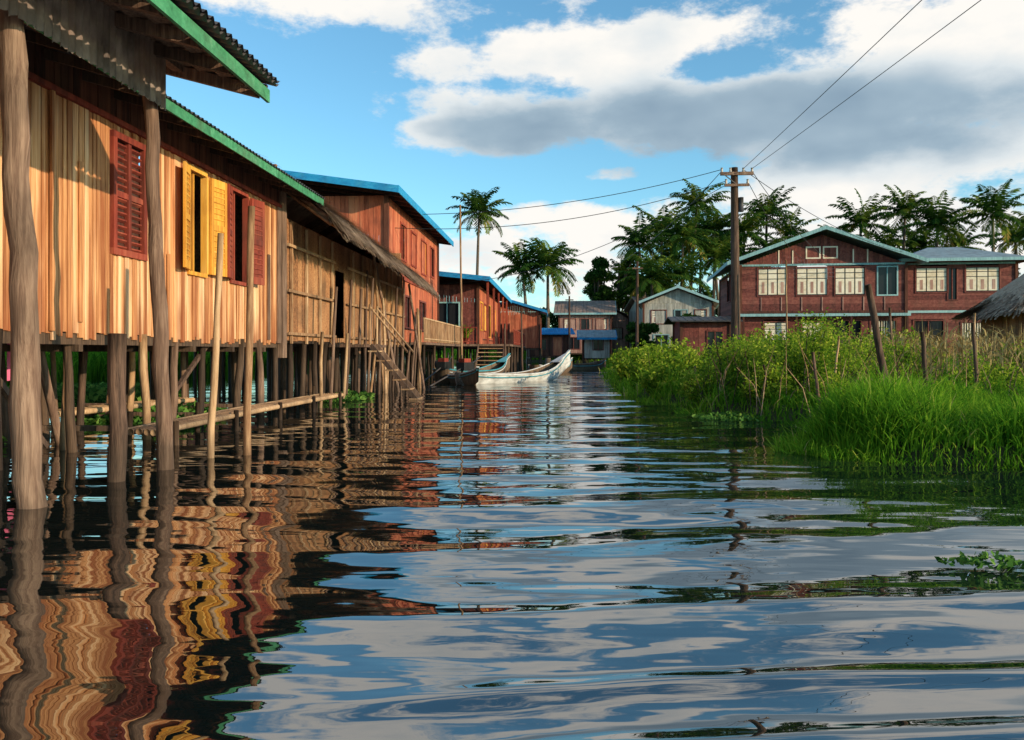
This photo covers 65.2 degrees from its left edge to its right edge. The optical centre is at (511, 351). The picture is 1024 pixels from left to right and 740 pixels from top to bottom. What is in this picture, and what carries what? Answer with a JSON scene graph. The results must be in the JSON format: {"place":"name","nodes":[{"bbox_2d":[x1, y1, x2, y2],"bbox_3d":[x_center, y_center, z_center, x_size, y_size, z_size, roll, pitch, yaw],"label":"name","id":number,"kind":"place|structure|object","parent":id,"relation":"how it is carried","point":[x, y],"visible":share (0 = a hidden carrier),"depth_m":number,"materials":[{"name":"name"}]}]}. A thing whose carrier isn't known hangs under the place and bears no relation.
{"place":"outdoors","nodes":[
{"label":"outdoors","id":0,"kind":"place"},
{"bbox_2d":[0,362,1023,739],"bbox_3d":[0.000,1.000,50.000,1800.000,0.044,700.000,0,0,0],"label":"water","id":1,"kind":"structure","parent":0,"point":[580,554],"depth_m":3.48,"materials":[{"name":"blue liquid"}]},
{"bbox_2d":[0,9,173,508],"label":"porch posts","id":2,"kind":"object","parent":1,"relation":"in","point":[24,412],"visible":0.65,"depth_m":5.12,"materials":[{"name":"wood"}]},
{"bbox_2d":[96,0,279,98],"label":"porch roof","id":3,"kind":"structure","parent":2,"relation":"on","point":[194,59],"depth_m":6.43,"materials":[{"name":"metal"}]},
{"bbox_2d":[0,0,182,110],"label":"corrugated valance","id":4,"kind":"object","parent":3,"relation":"attached to","point":[89,31],"visible":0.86,"depth_m":5.90,"materials":[{"name":"metal"}]},
{"bbox_2d":[146,0,269,102],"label":"porch fascia","id":5,"kind":"structure","parent":3,"relation":"attached to","point":[172,12],"depth_m":6.07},
{"bbox_2d":[8,381,180,406],"bbox_3d":[-9.487,0.806,17.009,4.097,0.375,8.096,0,0,0],"label":"water hyacinth","id":6,"kind":"object","parent":1,"relation":"on","point":[95,391],"visible":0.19,"depth_m":16.17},
{"bbox_2d":[75,401,226,425],"bbox_3d":[-5.500,0.869,12.294,1.871,0.249,3.648,0,0,0],"label":"water hyacinth","id":7,"kind":"object","parent":1,"relation":"on","point":[95,419],"visible":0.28,"depth_m":11.10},
{"bbox_2d":[318,389,374,402],"bbox_3d":[-3.487,0.888,16.973,1.072,0.211,2.987,0,0,0],"label":"water hyacinth","id":8,"kind":"object","parent":1,"relation":"on","point":[364,395],"visible":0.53,"depth_m":16.61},
{"bbox_2d":[368,304,422,399],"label":"stairs","id":9,"kind":"structure","parent":1,"relation":"in","point":[393,369],"depth_m":16.81,"materials":[{"name":"brown wood"}]},
{"bbox_2d":[459,205,462,372],"bbox_3d":[-1.581,-1.400,25.000,0.133,6.401,0.080,0,0,0],"label":"bamboo pole","id":10,"kind":"object","parent":1,"relation":"in","point":[461,282],"visible":0.8,"depth_m":24.98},
{"bbox_2d":[447,366,478,384],"bbox_3d":[-1.650,0.768,25.799,0.810,0.703,4.599,0,0,-16],"label":"canoe","id":11,"kind":"object","parent":1,"relation":"on","point":[470,377],"visible":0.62,"depth_m":24.16,"materials":[{"name":"brown wood"}]},
{"bbox_2d":[421,353,510,383],"bbox_3d":[-1.498,0.600,28.006,0.970,1.160,7.546,0,0,22],"label":"longtail boat","id":12,"kind":"object","parent":1,"relation":"on","point":[443,369],"visible":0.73,"depth_m":26.22,"materials":[{"name":"teal wood"}]},
{"bbox_2d":[430,350,570,385],"bbox_3d":[-0.222,0.545,26.273,0.970,1.270,7.497,0,0,38],"label":"longtail boat","id":13,"kind":"object","parent":1,"relation":"on","point":[554,369],"visible":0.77,"depth_m":26.38,"materials":[{"name":"white paint"}]},
{"bbox_2d":[492,241,545,361],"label":"coconut palm","id":14,"kind":"object","parent":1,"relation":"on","point":[518,262],"visible":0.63,"depth_m":79.80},
{"bbox_2d":[508,237,583,361],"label":"coconut palm","id":15,"kind":"object","parent":1,"relation":"on","point":[545,255],"visible":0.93,"depth_m":77.61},
{"bbox_2d":[653,251,717,296],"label":"coconut palm","id":16,"kind":"object","parent":1,"relation":"on","point":[687,272],"visible":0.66,"depth_m":77.49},
{"bbox_2d":[689,202,730,316],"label":"coconut palm","id":17,"kind":"object","parent":1,"relation":"on","point":[720,223],"visible":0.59,"depth_m":85.79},
{"bbox_2d":[692,410,761,421],"bbox_3d":[3.201,0.929,11.894,1.043,0.130,1.001,0,0,0],"label":"water hyacinth","id":18,"kind":"object","parent":1,"relation":"on","point":[733,416],"visible":0.99,"depth_m":11.72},
{"bbox_2d":[739,185,801,241],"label":"coconut palm","id":19,"kind":"object","parent":1,"relation":"on","point":[769,207],"visible":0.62,"depth_m":89.37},
{"bbox_2d":[761,207,818,242],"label":"coconut palm","id":20,"kind":"object","parent":1,"relation":"on","point":[786,227],"visible":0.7,"depth_m":87.64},
{"bbox_2d":[825,188,902,243],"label":"coconut palm","id":21,"kind":"object","parent":1,"relation":"on","point":[862,219],"visible":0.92,"depth_m":81.64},
{"bbox_2d":[862,224,916,252],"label":"coconut palm","id":22,"kind":"object","parent":1,"relation":"on","point":[890,241],"visible":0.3,"depth_m":91.42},
{"bbox_2d":[868,184,931,250],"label":"coconut palm","id":23,"kind":"object","parent":1,"relation":"on","point":[903,208],"visible":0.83,"depth_m":84.07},
{"bbox_2d":[892,225,950,252],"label":"coconut palm","id":24,"kind":"object","parent":1,"relation":"on","point":[921,243],"visible":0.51,"depth_m":93.36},
{"bbox_2d":[898,190,976,247],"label":"coconut palm","id":25,"kind":"object","parent":1,"relation":"on","point":[937,222],"visible":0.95,"depth_m":79.61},
{"bbox_2d":[932,223,988,250],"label":"coconut palm","id":26,"kind":"object","parent":1,"relation":"on","point":[967,236],"visible":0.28,"depth_m":91.41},
{"bbox_2d":[945,179,1023,251],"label":"coconut palm","id":27,"kind":"object","parent":1,"relation":"on","point":[993,205],"visible":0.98,"depth_m":75.69,"materials":[{"name":"plant"}]},
{"bbox_2d":[958,551,1018,571],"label":"water weed","id":28,"kind":"object","parent":1,"relation":"on","point":[1004,561],"visible":1,"depth_m":3.70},
{"bbox_2d":[985,217,1023,263],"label":"coconut palm","id":29,"kind":"object","parent":1,"relation":"on","point":[1011,242],"visible":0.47,"depth_m":86.13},
{"bbox_2d":[139,0,1023,326],"label":"sky","id":30,"kind":"structure","parent":0,"point":[539,102],"materials":[{"name":"blue"}]},
{"bbox_2d":[339,348,1023,469],"bbox_3d":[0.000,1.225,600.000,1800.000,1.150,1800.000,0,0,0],"label":"ground","id":31,"kind":"structure","parent":0,"point":[961,453],"depth_m":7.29,"materials":[{"name":"green plant"}]},
{"bbox_2d":[40,352,59,445],"bbox_3d":[-4.872,0.650,8.505,0.104,2.317,0.554,0,0,31],"label":"wooden pole","id":32,"kind":"object","parent":31,"relation":"on","point":[48,392],"visible":0.34,"depth_m":8.45,"materials":[{"name":"brown wood"}]},
{"bbox_2d":[59,356,65,449],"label":"bamboo pole","id":33,"kind":"object","parent":31,"relation":"on","point":[62,441],"visible":0.16,"depth_m":8.15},
{"bbox_2d":[0,328,277,470],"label":"stilts","id":34,"kind":"object","parent":31,"relation":"on","point":[67,347],"visible":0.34,"depth_m":10.02,"materials":[{"name":"brown wood"}]},
{"bbox_2d":[0,80,276,344],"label":"walls","id":35,"kind":"structure","parent":34,"relation":"on","point":[82,134],"depth_m":8.35,"materials":[{"name":"brown wood"}]},
{"bbox_2d":[110,129,264,286],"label":"windows","id":36,"kind":"structure","parent":35,"relation":"attached to","point":[217,206],"depth_m":10.18,"materials":[{"name":"red paint"}]},
{"bbox_2d":[3,41,286,357],"bbox_3d":[-7.370,-1.550,8.387,6.250,3.300,11.400,0,0,3],"label":"frame and floor","id":37,"kind":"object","parent":34,"relation":"on","point":[67,82],"visible":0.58,"depth_m":9.16,"materials":[{"name":"red paint"}]},
{"bbox_2d":[24,23,324,203],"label":"roof","id":38,"kind":"structure","parent":37,"relation":"on","point":[57,53],"depth_m":9.18,"materials":[{"name":"metal"}]},
{"bbox_2d":[24,21,323,205],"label":"fascia","id":39,"kind":"structure","parent":38,"relation":"attached to","point":[189,118],"depth_m":10.12,"materials":[{"name":"green paint"}]},
{"bbox_2d":[5,352,308,385],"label":"reeds","id":40,"kind":"object","parent":31,"relation":"on","point":[96,365],"visible":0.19,"depth_m":28.87,"materials":[{"name":"green plant"}]},
{"bbox_2d":[42,386,343,444],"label":"bamboo walkway","id":41,"kind":"structure","parent":31,"relation":"on","point":[196,419],"depth_m":10.65,"materials":[{"name":"brown wood"}]},
{"bbox_2d":[207,233,223,457],"bbox_3d":[-2.820,0.341,7.550,0.196,2.923,0.078,0,0,0],"label":"bamboo pole","id":42,"kind":"object","parent":31,"relation":"on","point":[214,370],"visible":0.73,"depth_m":7.53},
{"bbox_2d":[243,206,254,454],"bbox_3d":[-2.574,0.190,7.802,0.135,3.222,0.087,0,0,0],"label":"bamboo pole","id":43,"kind":"object","parent":31,"relation":"on","point":[249,346],"visible":0.75,"depth_m":7.77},
{"bbox_2d":[126,280,421,407],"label":"stilts","id":44,"kind":"object","parent":31,"relation":"on","point":[306,374],"visible":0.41,"depth_m":17.13,"materials":[{"name":"brown wood"}]},
{"bbox_2d":[287,219,404,346],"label":"walls","id":45,"kind":"structure","parent":44,"relation":"on","point":[315,261],"depth_m":16.61,"materials":[{"name":"brown wood"}]},
{"bbox_2d":[286,192,407,277],"bbox_3d":[-4.913,-2.585,19.387,4.238,2.049,10.806,0,0,3],"label":"thatch base","id":46,"kind":"object","parent":45,"relation":"on","point":[308,215],"visible":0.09,"depth_m":19.09,"materials":[{"name":"plant"}]},
{"bbox_2d":[254,152,439,299],"bbox_3d":[-3.483,-2.633,19.329,2.158,2.140,11.234,0,0,3],"label":"thatch straw","id":47,"kind":"object","parent":46,"relation":"on","point":[348,228],"visible":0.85,"depth_m":16.42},
{"bbox_2d":[180,347,432,382],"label":"stilts","id":48,"kind":"object","parent":31,"relation":"on","point":[427,350],"visible":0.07,"depth_m":30.51,"materials":[{"name":"brown wood"}]},
{"bbox_2d":[293,195,438,347],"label":"walls","id":49,"kind":"structure","parent":48,"relation":"on","point":[379,218],"depth_m":27.53,"materials":[{"name":"brown wood"}]},
{"bbox_2d":[297,179,450,244],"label":"roof","id":50,"kind":"structure","parent":49,"relation":"on","point":[330,189],"depth_m":26.89,"materials":[{"name":"metal"}]},
{"bbox_2d":[283,170,453,246],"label":"fascia","id":51,"kind":"structure","parent":50,"relation":"attached to","point":[369,185],"depth_m":25.00,"materials":[{"name":"blue paint"}]},
{"bbox_2d":[400,221,437,331],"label":"windows","id":52,"kind":"structure","parent":49,"relation":"attached to","point":[421,304],"depth_m":30.60,"materials":[{"name":"red paint"}]},
{"bbox_2d":[362,270,367,390],"bbox_3d":[-3.604,-0.100,19.601,0.172,3.801,0.086,0,0,0],"label":"wooden pole","id":53,"kind":"object","parent":31,"relation":"on","point":[365,349],"visible":0.63,"depth_m":19.57,"materials":[{"name":"brown wood"}]},
{"bbox_2d":[408,284,424,389],"bbox_3d":[-2.550,-0.049,21.746,0.087,3.728,1.720,0,0,-25],"label":"wooden pole","id":54,"kind":"object","parent":31,"relation":"on","point":[417,343],"visible":0.75,"depth_m":21.85,"materials":[{"name":"brown wood"}]},
{"bbox_2d":[404,317,460,381],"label":"balcony","id":55,"kind":"structure","parent":31,"relation":"on","point":[440,333],"depth_m":30.09,"materials":[{"name":"brown wood"}]},
{"bbox_2d":[360,271,524,372],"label":"house with deck","id":56,"kind":"structure","parent":31,"relation":"on","point":[481,314],"depth_m":41.09,"materials":[{"name":"brown wood"}]},
{"bbox_2d":[439,301,495,337],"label":"windows","id":57,"kind":"structure","parent":56,"relation":"in","point":[449,312],"depth_m":41.07,"materials":[{"name":"yellow paint"}]},
{"bbox_2d":[446,187,512,274],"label":"coconut palm","id":58,"kind":"object","parent":31,"relation":"on","point":[474,199],"visible":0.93,"depth_m":87.73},
{"bbox_2d":[481,300,547,365],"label":"blue roofed hut","id":59,"kind":"object","parent":31,"relation":"on","point":[532,327],"visible":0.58,"depth_m":57.85,"materials":[{"name":"brown wood"}]},
{"bbox_2d":[527,328,574,362],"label":"wooden shed","id":60,"kind":"structure","parent":31,"relation":"on","point":[554,342],"depth_m":70.09,"materials":[{"name":"brown wood"}]},
{"bbox_2d":[536,336,562,355],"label":"windows","id":61,"kind":"structure","parent":60,"relation":"in","point":[557,341],"depth_m":70.09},
{"bbox_2d":[577,330,616,363],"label":"wooden shed","id":62,"kind":"structure","parent":31,"relation":"on","point":[596,344],"depth_m":65.95,"materials":[{"name":"grey wood"}]},
{"bbox_2d":[582,255,616,300],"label":"broadleaf tree","id":63,"kind":"object","parent":31,"relation":"on","point":[596,276],"visible":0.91,"depth_m":86.90,"materials":[{"name":"green plant"}]},
{"bbox_2d":[600,258,640,292],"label":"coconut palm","id":64,"kind":"object","parent":31,"relation":"on","point":[619,268],"visible":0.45,"depth_m":89.24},
{"bbox_2d":[599,251,642,355],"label":"broadleaf tree","id":65,"kind":"object","parent":31,"relation":"on","point":[621,298],"visible":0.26,"depth_m":87.93,"materials":[{"name":"green plant"}]},
{"bbox_2d":[608,344,652,379],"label":"bush","id":66,"kind":"object","parent":31,"relation":"on","point":[619,368],"visible":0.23,"depth_m":23.80,"materials":[{"name":"green plant"}]},
{"bbox_2d":[632,261,642,346],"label":"utility pole","id":67,"kind":"object","parent":31,"relation":"on","point":[637,267],"visible":0.8,"depth_m":44.93,"materials":[{"name":"brown wood"}]},
{"bbox_2d":[610,212,671,296],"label":"coconut palm","id":68,"kind":"object","parent":31,"relation":"on","point":[637,241],"visible":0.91,"depth_m":83.52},
{"bbox_2d":[624,321,659,348],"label":"broadleaf tree","id":69,"kind":"object","parent":31,"relation":"on","point":[646,329],"visible":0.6,"depth_m":55.27,"materials":[{"name":"green plant"}]},
{"bbox_2d":[622,343,679,381],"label":"bush","id":70,"kind":"object","parent":31,"relation":"on","point":[647,359],"visible":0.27,"depth_m":20.45,"materials":[{"name":"green plant"}]},
{"bbox_2d":[614,250,689,305],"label":"coconut palm","id":71,"kind":"object","parent":31,"relation":"on","point":[652,273],"visible":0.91,"depth_m":75.70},
{"bbox_2d":[623,202,690,269],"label":"coconut palm","id":72,"kind":"object","parent":31,"relation":"on","point":[661,227],"visible":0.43,"depth_m":87.68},
{"bbox_2d":[635,361,692,394],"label":"bush","id":73,"kind":"object","parent":31,"relation":"on","point":[651,377],"visible":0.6,"depth_m":15.95,"materials":[{"name":"green plant"}]},
{"bbox_2d":[626,332,707,360],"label":"bush","id":74,"kind":"object","parent":31,"relation":"on","point":[674,349],"visible":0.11,"depth_m":25.78,"materials":[{"name":"green plant"}]},
{"bbox_2d":[642,343,720,377],"bbox_3d":[3.686,0.381,16.698,1.812,1.138,1.376,0,0,-15],"label":"bush","id":75,"kind":"object","parent":31,"relation":"on","point":[691,361],"visible":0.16,"depth_m":16.59,"materials":[{"name":"green plant"}]},
{"bbox_2d":[646,210,718,264],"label":"coconut palm","id":76,"kind":"object","parent":31,"relation":"on","point":[679,230],"visible":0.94,"depth_m":79.68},
{"bbox_2d":[665,178,730,289],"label":"coconut palm","id":77,"kind":"object","parent":31,"relation":"on","point":[693,208],"visible":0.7,"depth_m":89.68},
{"bbox_2d":[664,316,742,354],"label":"wooden shack","id":78,"kind":"structure","parent":31,"relation":"on","point":[698,330],"depth_m":39.43,"materials":[{"name":"brown wood"}]},
{"bbox_2d":[706,330,723,351],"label":"windows","id":79,"kind":"structure","parent":78,"relation":"in","point":[713,334],"depth_m":39.40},
{"bbox_2d":[675,358,740,408],"bbox_3d":[3.285,0.520,13.667,1.165,0.860,1.037,0,0,-34],"label":"bush","id":80,"kind":"object","parent":31,"relation":"on","point":[688,387],"visible":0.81,"depth_m":13.47,"materials":[{"name":"green plant"}]},
{"bbox_2d":[676,228,743,316],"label":"coconut palm","id":81,"kind":"object","parent":31,"relation":"on","point":[718,256],"visible":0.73,"depth_m":81.62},
{"bbox_2d":[695,332,761,390],"bbox_3d":[3.902,0.281,14.203,1.670,1.273,1.561,0,0,0],"label":"bush","id":82,"kind":"object","parent":31,"relation":"on","point":[725,361],"visible":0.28,"depth_m":14.06,"materials":[{"name":"green plant"}]},
{"bbox_2d":[720,167,753,343],"bbox_3d":[7.825,-2.574,27.980,1.152,7.753,0.380,0,0,0],"label":"utility pole","id":83,"kind":"object","parent":31,"relation":"on","point":[737,204],"visible":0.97,"depth_m":27.87,"materials":[{"name":"brown wood"}]},
{"bbox_2d":[718,206,779,255],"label":"coconut palm","id":84,"kind":"object","parent":31,"relation":"on","point":[745,225],"visible":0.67,"depth_m":83.42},
{"bbox_2d":[732,360,798,403],"bbox_3d":[3.963,0.490,12.598,1.012,0.800,0.978,0,0,40],"label":"bush","id":85,"kind":"object","parent":31,"relation":"on","point":[773,378],"visible":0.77,"depth_m":12.43,"materials":[{"name":"green plant"}]},
{"bbox_2d":[740,235,795,266],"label":"coconut palm","id":86,"kind":"object","parent":31,"relation":"on","point":[762,243],"visible":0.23,"depth_m":81.88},
{"bbox_2d":[736,307,861,389],"bbox_3d":[4.716,0.093,13.266,2.004,1.663,2.030,0,0,21],"label":"bush","id":87,"kind":"object","parent":31,"relation":"on","point":[799,370],"visible":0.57,"depth_m":12.96,"materials":[{"name":"green plant"}]},
{"bbox_2d":[719,263,907,343],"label":"walls","id":88,"kind":"structure","parent":31,"relation":"on","point":[750,300],"depth_m":41.58,"materials":[{"name":"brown wood"}]},
{"bbox_2d":[720,262,905,345],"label":"windows","id":89,"kind":"structure","parent":88,"relation":"attached to","point":[814,281],"depth_m":41.44,"materials":[{"name":"beige paint"}]},
{"bbox_2d":[712,229,922,278],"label":"roof","id":90,"kind":"structure","parent":88,"relation":"on","point":[860,244],"depth_m":42.30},
{"bbox_2d":[707,225,928,281],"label":"fascia","id":91,"kind":"structure","parent":90,"relation":"attached to","point":[924,259],"depth_m":40.63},
{"bbox_2d":[744,235,900,264],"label":"gable boards","id":92,"kind":"object","parent":88,"relation":"on","point":[860,254],"visible":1,"depth_m":41.41,"materials":[{"name":"wood"}]},
{"bbox_2d":[740,246,910,345],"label":"trim and awning","id":93,"kind":"structure","parent":88,"relation":"attached to","point":[851,315],"depth_m":41.23,"materials":[{"name":"beige paint"}]},
{"bbox_2d":[796,363,858,401],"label":"bush","id":94,"kind":"object","parent":31,"relation":"on","point":[812,384],"visible":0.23,"depth_m":11.71,"materials":[{"name":"green plant"}]},
{"bbox_2d":[769,311,889,381],"bbox_3d":[5.414,0.079,14.188,2.172,1.664,2.124,0,0,0],"label":"bush","id":95,"kind":"object","parent":31,"relation":"on","point":[854,343],"visible":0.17,"depth_m":14.11,"materials":[{"name":"green plant"}]},
{"bbox_2d":[830,331,921,380],"bbox_3d":[6.615,0.275,15.444,2.288,1.350,2.393,0,0,0],"label":"bush","id":96,"kind":"object","parent":31,"relation":"on","point":[886,360],"visible":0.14,"depth_m":15.08,"materials":[{"name":"green plant"}]},
{"bbox_2d":[865,284,889,380],"bbox_3d":[5.605,0.040,12.154,0.552,2.141,0.119,0,0,-13],"label":"wooden pole","id":97,"kind":"object","parent":31,"relation":"on","point":[875,326],"visible":0.63,"depth_m":12.10,"materials":[{"name":"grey wood"}]},
{"bbox_2d":[871,336,956,379],"bbox_3d":[8.243,0.308,16.484,1.980,1.284,2.045,0,0,35],"label":"bush","id":98,"kind":"object","parent":31,"relation":"on","point":[906,355],"visible":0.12,"depth_m":16.14,"materials":[{"name":"green plant"}]},
{"bbox_2d":[831,314,1023,380],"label":"reeds","id":99,"kind":"object","parent":31,"relation":"on","point":[962,343],"visible":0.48,"depth_m":15.91,"materials":[{"name":"plant"}]},
{"bbox_2d":[864,247,1023,357],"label":"wing","id":100,"kind":"structure","parent":31,"relation":"on","point":[949,283],"depth_m":41.14,"materials":[{"name":"brick"}]},
{"bbox_2d":[908,261,1014,341],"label":"windows","id":101,"kind":"structure","parent":100,"relation":"in","point":[984,278],"depth_m":41.14,"materials":[{"name":"beige paint"}]},
{"bbox_2d":[919,347,1023,392],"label":"bush","id":102,"kind":"object","parent":31,"relation":"on","point":[999,375],"visible":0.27,"depth_m":12.82,"materials":[{"name":"green plant"}]},
{"bbox_2d":[951,274,1023,355],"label":"thatched hut","id":103,"kind":"object","parent":31,"relation":"on","point":[1001,307],"visible":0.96,"depth_m":30.74,"materials":[{"name":"grey wood"}]},
{"bbox_2d":[686,338,1023,421],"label":"dry twigs","id":104,"kind":"object","parent":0,"point":[896,366],"visible":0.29,"depth_m":12.11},
{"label":"stilts","id":105,"kind":"object","parent":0,"visible":0},
{"bbox_2d":[558,314,611,353],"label":"walls","id":106,"kind":"structure","parent":105,"relation":"on","point":[597,323],"depth_m":77.77,"materials":[{"name":"brown wood"}]},
{"bbox_2d":[554,301,615,316],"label":"roof","id":107,"kind":"structure","parent":106,"relation":"on","point":[590,306],"depth_m":78.89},
{"bbox_2d":[564,318,606,349],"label":"windows","id":108,"kind":"structure","parent":106,"relation":"attached to","point":[574,341],"depth_m":77.81,"materials":[{"name":"beige paint"}]},
{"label":"stilts","id":109,"kind":"object","parent":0,"visible":0},
{"bbox_2d":[612,322,627,353],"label":"walls","id":110,"kind":"structure","parent":109,"relation":"on","point":[622,343],"depth_m":84.00,"materials":[{"name":"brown wood"}]},
{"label":"stilts","id":111,"kind":"object","parent":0,"visible":0},
{"bbox_2d":[643,303,713,348],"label":"walls","id":112,"kind":"structure","parent":111,"relation":"on","point":[660,316],"depth_m":61.64,"materials":[{"name":"grey wood"}]},
{"bbox_2d":[648,290,709,302],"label":"gable boards","id":113,"kind":"object","parent":112,"relation":"on","point":[679,296],"visible":1,"depth_m":61.44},
{"bbox_2d":[651,309,706,345],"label":"windows","id":114,"kind":"structure","parent":112,"relation":"attached to","point":[677,312],"depth_m":61.68,"materials":[{"name":"beige paint"}]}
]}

